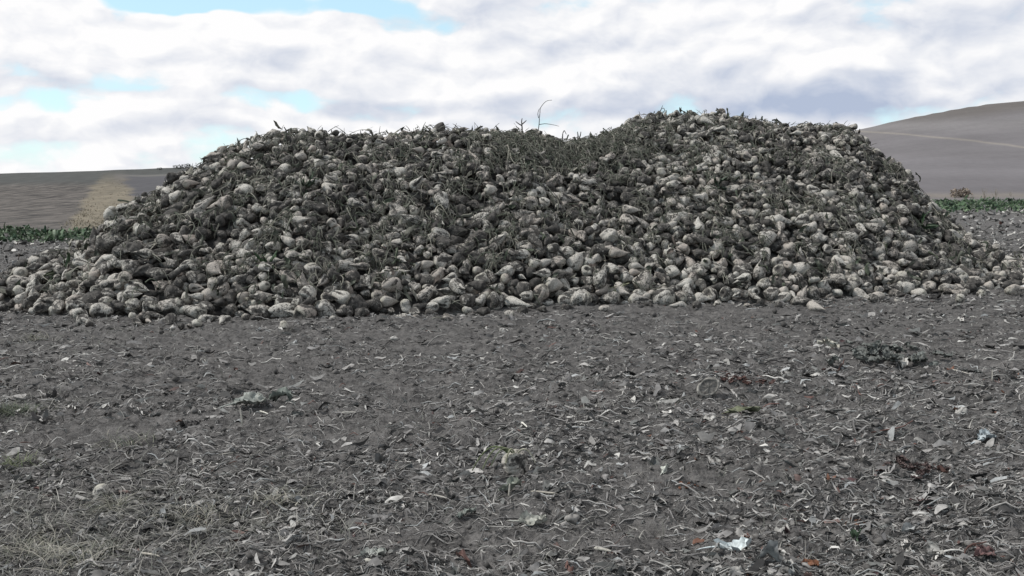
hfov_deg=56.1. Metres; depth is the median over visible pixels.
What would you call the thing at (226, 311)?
sugar beet
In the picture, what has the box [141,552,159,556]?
dry stalk
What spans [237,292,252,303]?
sugar beet
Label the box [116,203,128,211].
sugar beet
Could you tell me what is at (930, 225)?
leaf tuft
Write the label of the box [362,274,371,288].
sugar beet
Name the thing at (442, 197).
sugar beet
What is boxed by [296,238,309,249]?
sugar beet
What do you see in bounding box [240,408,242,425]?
dry stalk
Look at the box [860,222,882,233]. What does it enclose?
sugar beet
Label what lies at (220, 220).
sugar beet
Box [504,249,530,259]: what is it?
sugar beet
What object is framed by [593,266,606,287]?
sugar beet
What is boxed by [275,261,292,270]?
sugar beet
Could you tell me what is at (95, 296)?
sugar beet
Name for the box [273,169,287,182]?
sugar beet
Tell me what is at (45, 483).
dry stalk
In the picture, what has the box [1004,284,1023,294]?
sugar beet
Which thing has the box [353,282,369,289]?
sugar beet
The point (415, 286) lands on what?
sugar beet
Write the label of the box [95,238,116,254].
sugar beet
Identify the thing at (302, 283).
sugar beet
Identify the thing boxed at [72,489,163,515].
grass tuft
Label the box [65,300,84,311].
sugar beet
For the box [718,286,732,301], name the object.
sugar beet
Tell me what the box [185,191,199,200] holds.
sugar beet
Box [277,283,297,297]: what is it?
sugar beet
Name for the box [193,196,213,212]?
sugar beet
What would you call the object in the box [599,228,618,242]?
sugar beet
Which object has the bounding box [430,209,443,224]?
sugar beet
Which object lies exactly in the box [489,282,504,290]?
sugar beet
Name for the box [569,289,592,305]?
sugar beet
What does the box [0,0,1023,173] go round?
sky
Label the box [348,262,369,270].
sugar beet
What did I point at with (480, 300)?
sugar beet
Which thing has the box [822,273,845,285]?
sugar beet
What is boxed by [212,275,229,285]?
sugar beet
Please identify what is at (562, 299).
sugar beet
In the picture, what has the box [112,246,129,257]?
sugar beet
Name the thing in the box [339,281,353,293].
sugar beet
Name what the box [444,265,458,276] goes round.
sugar beet
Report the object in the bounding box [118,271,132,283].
sugar beet
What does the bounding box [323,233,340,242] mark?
sugar beet
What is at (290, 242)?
sugar beet
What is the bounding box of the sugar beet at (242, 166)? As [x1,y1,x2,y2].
[237,162,251,170]
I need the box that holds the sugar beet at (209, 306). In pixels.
[198,301,214,314]
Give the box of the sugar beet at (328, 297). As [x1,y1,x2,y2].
[321,292,337,301]
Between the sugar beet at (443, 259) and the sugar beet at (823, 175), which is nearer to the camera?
the sugar beet at (443, 259)
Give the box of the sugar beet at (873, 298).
[868,293,880,302]
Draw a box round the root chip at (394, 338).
[390,335,397,340]
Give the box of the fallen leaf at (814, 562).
[801,558,818,566]
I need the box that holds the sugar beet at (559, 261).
[550,256,564,266]
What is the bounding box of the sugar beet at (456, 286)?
[449,278,465,295]
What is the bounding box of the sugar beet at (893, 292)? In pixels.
[888,289,906,296]
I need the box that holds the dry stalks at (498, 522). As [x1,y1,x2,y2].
[0,232,1023,575]
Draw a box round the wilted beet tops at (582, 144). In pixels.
[0,107,1023,310]
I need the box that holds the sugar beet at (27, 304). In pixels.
[22,300,35,308]
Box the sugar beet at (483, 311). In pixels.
[472,307,490,315]
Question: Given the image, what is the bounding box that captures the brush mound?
[949,187,972,197]
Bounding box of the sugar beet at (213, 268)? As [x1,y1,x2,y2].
[207,262,221,274]
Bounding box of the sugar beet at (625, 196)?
[621,192,634,203]
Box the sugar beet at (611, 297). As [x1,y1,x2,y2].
[599,291,619,303]
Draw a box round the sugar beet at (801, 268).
[784,262,810,276]
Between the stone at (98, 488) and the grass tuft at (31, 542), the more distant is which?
the stone at (98, 488)
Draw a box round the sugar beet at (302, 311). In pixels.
[293,304,316,318]
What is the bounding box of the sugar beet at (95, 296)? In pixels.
[82,290,102,303]
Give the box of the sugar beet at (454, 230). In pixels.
[448,224,467,236]
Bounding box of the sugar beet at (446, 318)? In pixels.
[432,315,457,320]
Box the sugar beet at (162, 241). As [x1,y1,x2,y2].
[143,234,170,248]
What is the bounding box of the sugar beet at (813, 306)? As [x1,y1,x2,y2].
[808,302,825,310]
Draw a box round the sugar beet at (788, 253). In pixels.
[777,247,794,258]
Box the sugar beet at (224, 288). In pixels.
[217,282,229,295]
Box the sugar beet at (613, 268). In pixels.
[607,262,618,273]
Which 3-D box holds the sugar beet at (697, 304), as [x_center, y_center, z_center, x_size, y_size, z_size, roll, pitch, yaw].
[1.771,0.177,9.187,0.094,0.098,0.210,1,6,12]
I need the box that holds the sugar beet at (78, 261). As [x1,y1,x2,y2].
[72,257,95,266]
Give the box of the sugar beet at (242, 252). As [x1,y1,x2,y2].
[236,248,255,259]
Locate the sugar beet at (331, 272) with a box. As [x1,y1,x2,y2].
[326,268,343,279]
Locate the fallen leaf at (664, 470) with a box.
[660,464,668,474]
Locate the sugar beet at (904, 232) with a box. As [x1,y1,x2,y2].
[894,230,907,238]
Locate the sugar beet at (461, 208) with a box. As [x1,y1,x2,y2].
[451,204,467,215]
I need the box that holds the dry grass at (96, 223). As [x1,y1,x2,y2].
[57,180,136,230]
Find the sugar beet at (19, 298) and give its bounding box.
[14,290,27,304]
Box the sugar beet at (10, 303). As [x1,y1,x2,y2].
[5,298,14,306]
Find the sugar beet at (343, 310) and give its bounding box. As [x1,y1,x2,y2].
[335,304,352,317]
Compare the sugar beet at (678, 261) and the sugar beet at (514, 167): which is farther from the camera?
the sugar beet at (514, 167)
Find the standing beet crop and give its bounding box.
[0,195,1023,243]
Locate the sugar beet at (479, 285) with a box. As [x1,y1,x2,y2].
[466,280,494,290]
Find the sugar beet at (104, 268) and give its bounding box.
[100,262,109,275]
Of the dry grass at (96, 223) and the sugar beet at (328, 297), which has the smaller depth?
the sugar beet at (328, 297)
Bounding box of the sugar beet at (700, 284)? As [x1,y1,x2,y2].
[694,278,706,292]
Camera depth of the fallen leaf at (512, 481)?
3.72 m
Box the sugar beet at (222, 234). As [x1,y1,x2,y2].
[216,230,226,238]
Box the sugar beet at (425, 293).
[418,286,432,300]
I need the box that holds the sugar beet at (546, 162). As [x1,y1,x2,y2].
[541,159,550,168]
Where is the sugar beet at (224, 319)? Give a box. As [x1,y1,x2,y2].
[219,315,231,324]
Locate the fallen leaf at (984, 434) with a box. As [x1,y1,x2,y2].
[968,428,996,445]
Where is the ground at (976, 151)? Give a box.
[0,101,1023,575]
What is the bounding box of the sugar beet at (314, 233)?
[302,221,320,240]
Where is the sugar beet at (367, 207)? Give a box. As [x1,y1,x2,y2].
[359,202,376,221]
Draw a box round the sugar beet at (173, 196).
[169,190,181,201]
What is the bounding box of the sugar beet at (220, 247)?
[212,242,227,260]
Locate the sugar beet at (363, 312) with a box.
[355,307,369,317]
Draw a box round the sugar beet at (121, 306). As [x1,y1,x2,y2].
[114,302,136,309]
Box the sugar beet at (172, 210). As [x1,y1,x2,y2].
[159,208,179,223]
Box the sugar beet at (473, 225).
[466,220,481,228]
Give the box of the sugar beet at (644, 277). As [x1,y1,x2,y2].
[632,270,653,290]
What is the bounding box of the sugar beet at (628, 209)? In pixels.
[622,205,641,214]
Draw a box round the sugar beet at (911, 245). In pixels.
[899,240,916,252]
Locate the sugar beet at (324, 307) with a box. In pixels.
[314,299,337,317]
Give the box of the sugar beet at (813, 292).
[807,286,819,299]
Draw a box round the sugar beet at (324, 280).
[316,274,329,286]
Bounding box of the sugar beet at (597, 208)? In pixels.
[585,205,602,215]
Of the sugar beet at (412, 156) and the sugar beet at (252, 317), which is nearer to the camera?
the sugar beet at (252, 317)
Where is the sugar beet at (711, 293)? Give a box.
[702,287,717,301]
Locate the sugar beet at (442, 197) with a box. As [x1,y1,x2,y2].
[433,191,450,215]
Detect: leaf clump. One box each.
[713,371,775,384]
[883,455,950,479]
[909,497,931,508]
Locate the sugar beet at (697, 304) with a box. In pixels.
[692,301,701,307]
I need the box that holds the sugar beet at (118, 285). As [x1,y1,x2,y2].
[114,273,133,289]
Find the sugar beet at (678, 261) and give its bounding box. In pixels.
[672,256,686,266]
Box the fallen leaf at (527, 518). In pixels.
[506,510,547,525]
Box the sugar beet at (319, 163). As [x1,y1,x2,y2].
[304,159,323,170]
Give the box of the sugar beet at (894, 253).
[888,247,899,259]
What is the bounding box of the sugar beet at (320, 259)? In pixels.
[311,251,325,262]
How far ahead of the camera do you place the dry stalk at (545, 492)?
3.67 m
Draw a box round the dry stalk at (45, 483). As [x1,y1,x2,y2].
[31,478,66,489]
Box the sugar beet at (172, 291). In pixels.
[164,285,182,298]
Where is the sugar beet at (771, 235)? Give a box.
[758,231,776,246]
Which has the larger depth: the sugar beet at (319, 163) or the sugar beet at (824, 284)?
the sugar beet at (319, 163)
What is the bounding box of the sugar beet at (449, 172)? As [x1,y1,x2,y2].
[437,170,453,177]
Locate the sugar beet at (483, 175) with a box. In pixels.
[476,171,489,179]
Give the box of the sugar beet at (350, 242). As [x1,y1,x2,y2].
[344,240,357,249]
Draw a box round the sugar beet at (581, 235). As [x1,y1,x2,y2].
[576,230,586,241]
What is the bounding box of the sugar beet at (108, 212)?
[103,203,118,218]
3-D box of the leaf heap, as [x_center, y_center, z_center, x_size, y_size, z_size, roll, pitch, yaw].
[2.561,0.435,6.531,0.808,0.141,0.715,2,7,19]
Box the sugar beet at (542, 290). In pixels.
[531,284,548,304]
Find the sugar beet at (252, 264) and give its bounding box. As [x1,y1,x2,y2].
[242,256,262,267]
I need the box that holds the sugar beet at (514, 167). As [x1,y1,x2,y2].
[505,164,519,171]
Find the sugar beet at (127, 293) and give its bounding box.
[123,289,142,298]
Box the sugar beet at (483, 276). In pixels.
[474,272,490,286]
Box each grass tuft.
[0,400,65,418]
[0,522,84,568]
[1,449,60,472]
[2,539,134,575]
[5,330,68,342]
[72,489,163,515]
[91,426,155,450]
[141,494,242,533]
[244,484,323,514]
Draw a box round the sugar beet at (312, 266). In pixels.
[304,262,322,283]
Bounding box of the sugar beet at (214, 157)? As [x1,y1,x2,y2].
[201,152,223,162]
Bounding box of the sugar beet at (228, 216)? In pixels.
[219,212,233,220]
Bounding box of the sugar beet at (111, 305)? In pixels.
[105,300,120,312]
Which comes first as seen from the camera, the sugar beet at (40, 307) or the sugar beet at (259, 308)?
the sugar beet at (259, 308)
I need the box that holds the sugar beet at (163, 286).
[152,280,170,295]
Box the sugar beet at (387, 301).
[380,296,398,306]
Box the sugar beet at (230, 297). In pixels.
[223,289,236,305]
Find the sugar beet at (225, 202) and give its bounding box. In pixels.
[217,195,232,209]
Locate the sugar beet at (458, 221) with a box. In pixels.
[455,218,466,226]
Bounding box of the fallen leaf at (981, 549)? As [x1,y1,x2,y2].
[972,544,995,557]
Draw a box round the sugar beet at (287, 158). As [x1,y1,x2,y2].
[281,155,296,167]
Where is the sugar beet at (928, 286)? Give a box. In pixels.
[920,281,935,292]
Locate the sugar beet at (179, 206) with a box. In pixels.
[164,201,186,210]
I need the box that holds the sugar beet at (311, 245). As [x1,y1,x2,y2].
[308,240,330,249]
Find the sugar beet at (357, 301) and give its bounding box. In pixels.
[347,295,369,315]
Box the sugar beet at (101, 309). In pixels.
[89,302,113,317]
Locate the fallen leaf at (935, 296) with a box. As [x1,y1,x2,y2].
[927,294,940,298]
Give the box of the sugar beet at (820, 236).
[810,232,828,248]
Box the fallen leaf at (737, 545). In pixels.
[697,536,751,552]
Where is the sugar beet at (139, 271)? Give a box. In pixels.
[130,263,152,276]
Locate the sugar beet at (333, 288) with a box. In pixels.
[323,286,336,302]
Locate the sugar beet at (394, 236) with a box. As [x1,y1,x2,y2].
[386,230,400,241]
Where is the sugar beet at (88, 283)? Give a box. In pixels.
[76,276,98,287]
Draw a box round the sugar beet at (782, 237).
[775,226,788,244]
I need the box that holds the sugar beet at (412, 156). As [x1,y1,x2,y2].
[405,154,422,163]
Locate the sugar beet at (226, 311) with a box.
[221,303,237,316]
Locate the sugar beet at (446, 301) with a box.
[431,295,462,313]
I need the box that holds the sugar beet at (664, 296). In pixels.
[650,288,675,305]
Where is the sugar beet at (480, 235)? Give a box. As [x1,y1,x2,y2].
[463,230,486,243]
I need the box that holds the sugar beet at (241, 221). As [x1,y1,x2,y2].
[233,218,250,229]
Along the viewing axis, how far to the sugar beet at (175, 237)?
9.34 m
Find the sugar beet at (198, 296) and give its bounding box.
[189,293,203,300]
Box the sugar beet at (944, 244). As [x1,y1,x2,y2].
[938,242,949,254]
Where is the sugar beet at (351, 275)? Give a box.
[328,269,359,283]
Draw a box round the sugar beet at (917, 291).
[909,288,926,294]
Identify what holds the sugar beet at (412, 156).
on the heaped beets at (962, 277)
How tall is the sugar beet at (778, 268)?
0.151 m
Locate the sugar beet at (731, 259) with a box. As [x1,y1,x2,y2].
[727,246,739,265]
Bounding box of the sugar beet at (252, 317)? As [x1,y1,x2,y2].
[249,312,262,320]
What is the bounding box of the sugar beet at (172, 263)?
[163,256,179,269]
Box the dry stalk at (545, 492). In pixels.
[531,490,556,493]
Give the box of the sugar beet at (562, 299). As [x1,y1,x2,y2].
[557,295,570,304]
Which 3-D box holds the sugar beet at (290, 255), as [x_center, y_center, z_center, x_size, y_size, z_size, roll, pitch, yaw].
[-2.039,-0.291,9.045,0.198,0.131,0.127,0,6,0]
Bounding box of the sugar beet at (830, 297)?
[823,293,834,300]
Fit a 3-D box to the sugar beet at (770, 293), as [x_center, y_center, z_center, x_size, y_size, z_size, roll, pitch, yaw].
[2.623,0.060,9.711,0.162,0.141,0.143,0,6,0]
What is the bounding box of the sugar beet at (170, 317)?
[165,313,176,324]
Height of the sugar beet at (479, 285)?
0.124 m
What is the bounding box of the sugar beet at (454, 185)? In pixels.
[439,173,460,188]
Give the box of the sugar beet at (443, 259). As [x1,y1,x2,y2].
[433,252,452,268]
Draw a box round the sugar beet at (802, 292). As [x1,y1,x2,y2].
[797,286,806,297]
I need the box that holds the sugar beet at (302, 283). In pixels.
[296,271,307,289]
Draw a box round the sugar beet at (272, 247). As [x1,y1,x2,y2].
[265,241,280,251]
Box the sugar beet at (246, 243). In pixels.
[241,238,255,248]
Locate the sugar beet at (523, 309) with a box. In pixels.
[517,305,528,313]
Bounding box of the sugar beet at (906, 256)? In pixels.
[895,252,919,259]
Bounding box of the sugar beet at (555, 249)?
[546,243,565,257]
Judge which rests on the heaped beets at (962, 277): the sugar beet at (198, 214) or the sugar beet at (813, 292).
the sugar beet at (198, 214)
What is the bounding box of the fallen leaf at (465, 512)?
[449,505,476,522]
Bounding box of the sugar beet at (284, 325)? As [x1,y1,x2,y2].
[280,321,288,329]
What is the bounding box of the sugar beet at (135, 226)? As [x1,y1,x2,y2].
[133,223,149,234]
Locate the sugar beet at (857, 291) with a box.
[852,287,866,296]
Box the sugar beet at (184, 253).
[175,250,190,256]
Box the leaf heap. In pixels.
[826,340,952,365]
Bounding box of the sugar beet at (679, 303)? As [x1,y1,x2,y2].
[667,301,686,307]
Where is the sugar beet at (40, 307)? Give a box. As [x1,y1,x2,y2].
[32,302,51,312]
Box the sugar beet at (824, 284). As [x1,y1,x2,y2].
[817,280,832,292]
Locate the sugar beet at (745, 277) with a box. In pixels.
[734,273,751,281]
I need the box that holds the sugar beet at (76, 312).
[72,308,87,317]
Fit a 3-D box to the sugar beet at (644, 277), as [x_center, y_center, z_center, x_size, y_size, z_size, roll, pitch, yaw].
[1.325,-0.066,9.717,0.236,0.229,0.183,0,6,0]
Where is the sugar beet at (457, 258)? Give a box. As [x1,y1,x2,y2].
[452,252,465,265]
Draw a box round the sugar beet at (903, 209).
[896,204,909,214]
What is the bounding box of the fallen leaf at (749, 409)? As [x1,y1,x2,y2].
[722,406,761,413]
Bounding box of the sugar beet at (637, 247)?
[632,242,645,257]
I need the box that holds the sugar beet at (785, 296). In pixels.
[770,292,791,302]
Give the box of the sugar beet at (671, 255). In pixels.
[663,247,675,258]
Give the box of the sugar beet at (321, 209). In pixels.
[308,203,327,215]
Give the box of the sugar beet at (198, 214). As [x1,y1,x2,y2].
[194,210,207,228]
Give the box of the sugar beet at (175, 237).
[169,232,183,242]
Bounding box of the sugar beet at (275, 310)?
[268,303,293,317]
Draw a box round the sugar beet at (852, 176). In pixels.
[840,168,862,184]
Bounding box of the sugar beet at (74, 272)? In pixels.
[62,268,76,279]
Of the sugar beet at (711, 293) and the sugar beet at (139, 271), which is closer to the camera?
the sugar beet at (139, 271)
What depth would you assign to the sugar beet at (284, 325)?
7.98 m
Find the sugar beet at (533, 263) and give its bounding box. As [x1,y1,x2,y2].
[528,258,540,267]
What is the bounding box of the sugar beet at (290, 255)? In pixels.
[285,250,300,262]
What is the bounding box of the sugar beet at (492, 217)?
[489,210,496,221]
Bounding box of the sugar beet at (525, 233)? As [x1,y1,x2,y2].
[518,226,538,239]
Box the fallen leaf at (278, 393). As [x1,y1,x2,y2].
[268,386,294,403]
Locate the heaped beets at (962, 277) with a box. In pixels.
[0,108,1023,329]
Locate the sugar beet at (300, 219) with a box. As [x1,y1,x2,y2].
[291,216,308,226]
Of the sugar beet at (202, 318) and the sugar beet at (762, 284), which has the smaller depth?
the sugar beet at (202, 318)
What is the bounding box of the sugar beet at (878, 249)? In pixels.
[871,242,886,256]
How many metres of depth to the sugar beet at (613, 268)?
9.69 m
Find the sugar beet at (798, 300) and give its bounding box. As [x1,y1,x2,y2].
[790,296,818,306]
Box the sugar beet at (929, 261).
[921,256,936,266]
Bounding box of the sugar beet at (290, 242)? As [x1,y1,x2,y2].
[279,235,299,249]
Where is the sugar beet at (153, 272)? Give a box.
[146,267,169,282]
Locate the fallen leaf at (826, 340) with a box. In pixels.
[817,337,839,348]
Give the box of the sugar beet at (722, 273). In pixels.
[717,267,728,283]
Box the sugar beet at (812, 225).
[802,221,817,233]
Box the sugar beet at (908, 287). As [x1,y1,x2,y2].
[897,281,914,293]
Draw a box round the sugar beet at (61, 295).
[52,291,68,301]
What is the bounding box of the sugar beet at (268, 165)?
[257,156,272,167]
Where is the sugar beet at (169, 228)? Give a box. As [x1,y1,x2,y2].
[161,224,175,232]
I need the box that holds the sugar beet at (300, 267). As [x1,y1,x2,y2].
[292,263,308,274]
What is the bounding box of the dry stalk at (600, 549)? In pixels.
[594,546,609,551]
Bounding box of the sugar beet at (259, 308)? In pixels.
[245,304,271,319]
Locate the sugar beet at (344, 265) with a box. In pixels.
[335,260,357,271]
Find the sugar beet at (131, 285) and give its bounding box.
[124,281,148,292]
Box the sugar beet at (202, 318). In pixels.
[198,314,219,321]
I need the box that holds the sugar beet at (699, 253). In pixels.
[694,249,709,256]
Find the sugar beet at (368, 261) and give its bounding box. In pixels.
[358,249,371,264]
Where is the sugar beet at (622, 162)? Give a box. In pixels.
[615,158,629,167]
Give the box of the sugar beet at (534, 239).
[528,233,541,246]
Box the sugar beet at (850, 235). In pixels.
[838,231,858,241]
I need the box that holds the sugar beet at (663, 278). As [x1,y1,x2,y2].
[654,270,669,284]
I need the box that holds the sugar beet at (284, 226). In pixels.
[278,216,291,231]
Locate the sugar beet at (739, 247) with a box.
[735,242,753,250]
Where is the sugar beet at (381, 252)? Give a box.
[369,248,392,259]
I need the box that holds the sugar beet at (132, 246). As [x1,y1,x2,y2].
[125,242,142,255]
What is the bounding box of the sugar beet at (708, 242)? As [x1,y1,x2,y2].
[688,235,713,246]
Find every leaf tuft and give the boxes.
[44,252,77,280]
[254,250,277,268]
[293,171,317,195]
[714,176,727,189]
[915,210,941,229]
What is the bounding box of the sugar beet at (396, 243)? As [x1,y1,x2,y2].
[391,238,402,247]
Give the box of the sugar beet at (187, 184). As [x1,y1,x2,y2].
[183,179,199,188]
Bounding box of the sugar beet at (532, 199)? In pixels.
[522,196,537,209]
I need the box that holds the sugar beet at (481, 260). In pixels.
[468,251,487,264]
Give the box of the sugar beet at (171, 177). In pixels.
[166,172,181,183]
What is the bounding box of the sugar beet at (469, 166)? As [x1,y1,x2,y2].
[464,162,477,172]
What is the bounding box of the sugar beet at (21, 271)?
[13,267,28,276]
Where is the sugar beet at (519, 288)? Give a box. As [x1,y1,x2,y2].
[507,281,530,297]
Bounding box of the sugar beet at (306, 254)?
[299,252,310,261]
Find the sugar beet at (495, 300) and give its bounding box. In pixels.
[486,291,505,309]
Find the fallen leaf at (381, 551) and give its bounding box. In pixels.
[354,547,386,556]
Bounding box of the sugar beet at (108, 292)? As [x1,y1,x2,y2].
[102,288,116,297]
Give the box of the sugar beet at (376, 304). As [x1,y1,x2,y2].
[366,298,382,311]
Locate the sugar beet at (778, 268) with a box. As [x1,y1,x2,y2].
[772,264,785,275]
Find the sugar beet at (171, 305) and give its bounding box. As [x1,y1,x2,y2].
[158,298,185,315]
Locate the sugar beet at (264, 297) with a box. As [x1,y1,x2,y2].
[248,292,276,302]
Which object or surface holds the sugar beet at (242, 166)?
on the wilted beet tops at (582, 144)
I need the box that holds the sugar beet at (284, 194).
[279,188,303,197]
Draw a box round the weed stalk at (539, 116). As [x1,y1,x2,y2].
[538,100,556,130]
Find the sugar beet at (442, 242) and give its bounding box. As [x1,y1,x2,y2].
[435,235,451,248]
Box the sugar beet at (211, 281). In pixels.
[207,277,217,289]
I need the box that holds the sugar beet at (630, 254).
[619,239,637,257]
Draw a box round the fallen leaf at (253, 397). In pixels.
[217,391,267,408]
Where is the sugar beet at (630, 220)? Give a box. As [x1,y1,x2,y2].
[619,213,636,224]
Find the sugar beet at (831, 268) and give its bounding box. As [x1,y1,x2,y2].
[828,257,842,273]
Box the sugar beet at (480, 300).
[475,292,485,306]
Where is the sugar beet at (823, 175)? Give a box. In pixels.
[818,169,830,180]
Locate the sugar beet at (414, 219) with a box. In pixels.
[400,214,420,224]
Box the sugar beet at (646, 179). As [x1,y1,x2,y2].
[637,175,651,184]
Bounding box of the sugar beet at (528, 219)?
[518,214,533,226]
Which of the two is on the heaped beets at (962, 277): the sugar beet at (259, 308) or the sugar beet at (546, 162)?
the sugar beet at (546, 162)
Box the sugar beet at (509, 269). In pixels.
[494,265,514,275]
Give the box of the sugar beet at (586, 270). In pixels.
[582,265,591,275]
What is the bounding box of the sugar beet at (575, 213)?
[564,209,578,219]
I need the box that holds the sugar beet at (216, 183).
[211,176,223,195]
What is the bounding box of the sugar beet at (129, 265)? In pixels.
[121,259,137,272]
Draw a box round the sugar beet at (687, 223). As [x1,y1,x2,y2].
[684,220,694,230]
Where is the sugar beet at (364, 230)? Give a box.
[357,227,375,239]
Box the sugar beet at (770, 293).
[763,287,778,300]
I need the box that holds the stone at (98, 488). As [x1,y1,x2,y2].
[92,483,108,498]
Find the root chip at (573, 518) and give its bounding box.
[564,513,579,523]
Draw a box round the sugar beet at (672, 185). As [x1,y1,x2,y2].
[666,180,682,190]
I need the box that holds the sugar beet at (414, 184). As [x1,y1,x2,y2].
[409,175,422,190]
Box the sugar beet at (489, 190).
[484,184,497,195]
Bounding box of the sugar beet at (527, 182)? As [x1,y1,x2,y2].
[522,178,531,187]
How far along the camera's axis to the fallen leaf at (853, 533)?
3.22 m
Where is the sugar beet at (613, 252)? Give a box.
[608,247,628,257]
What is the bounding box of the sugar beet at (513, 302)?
[504,296,532,309]
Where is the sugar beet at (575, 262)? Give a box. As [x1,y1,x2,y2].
[566,252,582,270]
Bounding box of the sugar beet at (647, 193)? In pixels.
[638,185,655,196]
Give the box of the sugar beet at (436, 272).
[431,267,443,282]
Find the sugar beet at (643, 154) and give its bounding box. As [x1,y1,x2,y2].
[629,148,645,157]
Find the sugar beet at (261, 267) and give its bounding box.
[258,262,272,270]
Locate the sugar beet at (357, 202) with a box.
[346,198,364,207]
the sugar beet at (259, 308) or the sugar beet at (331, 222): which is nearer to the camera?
the sugar beet at (259, 308)
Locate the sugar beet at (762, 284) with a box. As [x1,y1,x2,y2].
[756,277,771,291]
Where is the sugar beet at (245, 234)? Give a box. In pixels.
[239,228,252,241]
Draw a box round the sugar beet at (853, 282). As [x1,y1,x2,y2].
[847,277,861,295]
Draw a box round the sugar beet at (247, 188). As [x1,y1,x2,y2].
[237,184,257,200]
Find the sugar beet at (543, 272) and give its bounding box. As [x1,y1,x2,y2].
[534,268,550,278]
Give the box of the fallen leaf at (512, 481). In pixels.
[498,476,521,491]
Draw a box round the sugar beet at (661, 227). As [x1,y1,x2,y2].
[650,224,669,234]
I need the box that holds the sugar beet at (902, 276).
[894,271,910,282]
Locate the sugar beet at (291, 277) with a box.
[281,270,296,282]
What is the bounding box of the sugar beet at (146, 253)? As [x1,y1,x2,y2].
[132,248,162,263]
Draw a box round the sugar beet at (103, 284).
[99,279,115,290]
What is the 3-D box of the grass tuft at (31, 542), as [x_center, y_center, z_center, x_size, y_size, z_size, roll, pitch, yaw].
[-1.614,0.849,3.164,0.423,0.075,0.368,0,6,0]
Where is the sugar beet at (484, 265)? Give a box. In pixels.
[482,254,496,269]
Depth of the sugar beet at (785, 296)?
9.65 m
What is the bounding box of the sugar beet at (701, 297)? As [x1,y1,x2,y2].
[694,292,710,302]
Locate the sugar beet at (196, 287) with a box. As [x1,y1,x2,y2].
[189,283,203,292]
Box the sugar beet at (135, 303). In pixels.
[124,298,141,314]
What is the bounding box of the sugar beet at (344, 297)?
[327,290,351,304]
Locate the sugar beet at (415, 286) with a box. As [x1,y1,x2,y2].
[407,282,420,293]
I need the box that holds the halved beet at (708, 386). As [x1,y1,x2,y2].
[697,377,719,396]
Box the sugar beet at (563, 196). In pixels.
[558,192,572,201]
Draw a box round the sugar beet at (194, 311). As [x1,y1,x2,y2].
[184,304,206,318]
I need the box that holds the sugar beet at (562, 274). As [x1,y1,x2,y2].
[552,269,572,278]
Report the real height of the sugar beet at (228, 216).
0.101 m
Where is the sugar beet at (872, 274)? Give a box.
[862,267,876,282]
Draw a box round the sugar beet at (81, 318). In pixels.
[76,314,89,325]
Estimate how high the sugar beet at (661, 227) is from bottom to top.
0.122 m
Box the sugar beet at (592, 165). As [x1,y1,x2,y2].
[583,161,596,171]
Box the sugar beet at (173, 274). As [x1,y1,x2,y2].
[169,266,189,279]
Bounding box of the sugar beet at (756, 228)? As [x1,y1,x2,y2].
[749,223,763,234]
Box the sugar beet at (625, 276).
[613,271,633,282]
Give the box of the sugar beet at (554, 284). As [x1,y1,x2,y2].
[545,277,562,292]
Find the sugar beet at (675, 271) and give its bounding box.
[665,265,679,277]
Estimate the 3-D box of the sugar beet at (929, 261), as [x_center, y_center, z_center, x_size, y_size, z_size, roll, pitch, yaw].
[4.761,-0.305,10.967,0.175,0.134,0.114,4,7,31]
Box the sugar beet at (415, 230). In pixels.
[400,228,419,238]
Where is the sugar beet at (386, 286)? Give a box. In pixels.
[381,277,402,292]
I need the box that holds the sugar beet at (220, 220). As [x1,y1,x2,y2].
[206,215,228,237]
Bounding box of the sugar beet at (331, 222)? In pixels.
[327,218,336,227]
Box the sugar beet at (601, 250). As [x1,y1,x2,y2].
[590,245,609,255]
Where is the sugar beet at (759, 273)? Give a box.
[752,259,765,280]
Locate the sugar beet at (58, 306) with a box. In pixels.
[52,300,64,312]
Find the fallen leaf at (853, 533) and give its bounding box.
[850,528,861,544]
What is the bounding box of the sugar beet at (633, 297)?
[628,293,651,303]
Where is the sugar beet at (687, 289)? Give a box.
[682,282,694,298]
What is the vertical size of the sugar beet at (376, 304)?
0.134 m
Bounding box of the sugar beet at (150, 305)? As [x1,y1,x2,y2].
[141,300,159,312]
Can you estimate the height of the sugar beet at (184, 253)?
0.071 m
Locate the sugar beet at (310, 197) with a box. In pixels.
[306,188,322,200]
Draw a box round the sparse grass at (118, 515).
[0,293,1023,575]
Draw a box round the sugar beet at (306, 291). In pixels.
[299,285,316,298]
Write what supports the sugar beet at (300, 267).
on the heaped beets at (962, 277)
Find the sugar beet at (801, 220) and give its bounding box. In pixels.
[795,213,810,226]
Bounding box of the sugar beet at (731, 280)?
[724,273,737,286]
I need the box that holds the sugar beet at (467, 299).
[459,293,475,307]
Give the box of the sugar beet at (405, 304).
[400,299,411,313]
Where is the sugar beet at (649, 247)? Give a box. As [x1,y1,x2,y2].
[644,242,655,252]
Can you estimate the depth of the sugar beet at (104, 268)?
9.11 m
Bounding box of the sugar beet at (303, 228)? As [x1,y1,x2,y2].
[297,223,312,233]
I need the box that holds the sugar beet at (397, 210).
[389,203,407,220]
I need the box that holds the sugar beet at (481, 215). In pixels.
[468,212,489,219]
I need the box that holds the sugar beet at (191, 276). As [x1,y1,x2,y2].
[186,271,199,283]
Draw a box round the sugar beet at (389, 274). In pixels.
[381,269,409,279]
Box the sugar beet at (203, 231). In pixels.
[194,227,207,240]
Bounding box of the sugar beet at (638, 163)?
[630,159,646,167]
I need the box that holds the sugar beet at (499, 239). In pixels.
[489,233,506,248]
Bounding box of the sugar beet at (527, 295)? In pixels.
[520,290,542,304]
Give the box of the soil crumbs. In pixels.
[0,234,1023,575]
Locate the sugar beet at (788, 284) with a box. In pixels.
[776,276,791,288]
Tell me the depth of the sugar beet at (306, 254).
8.97 m

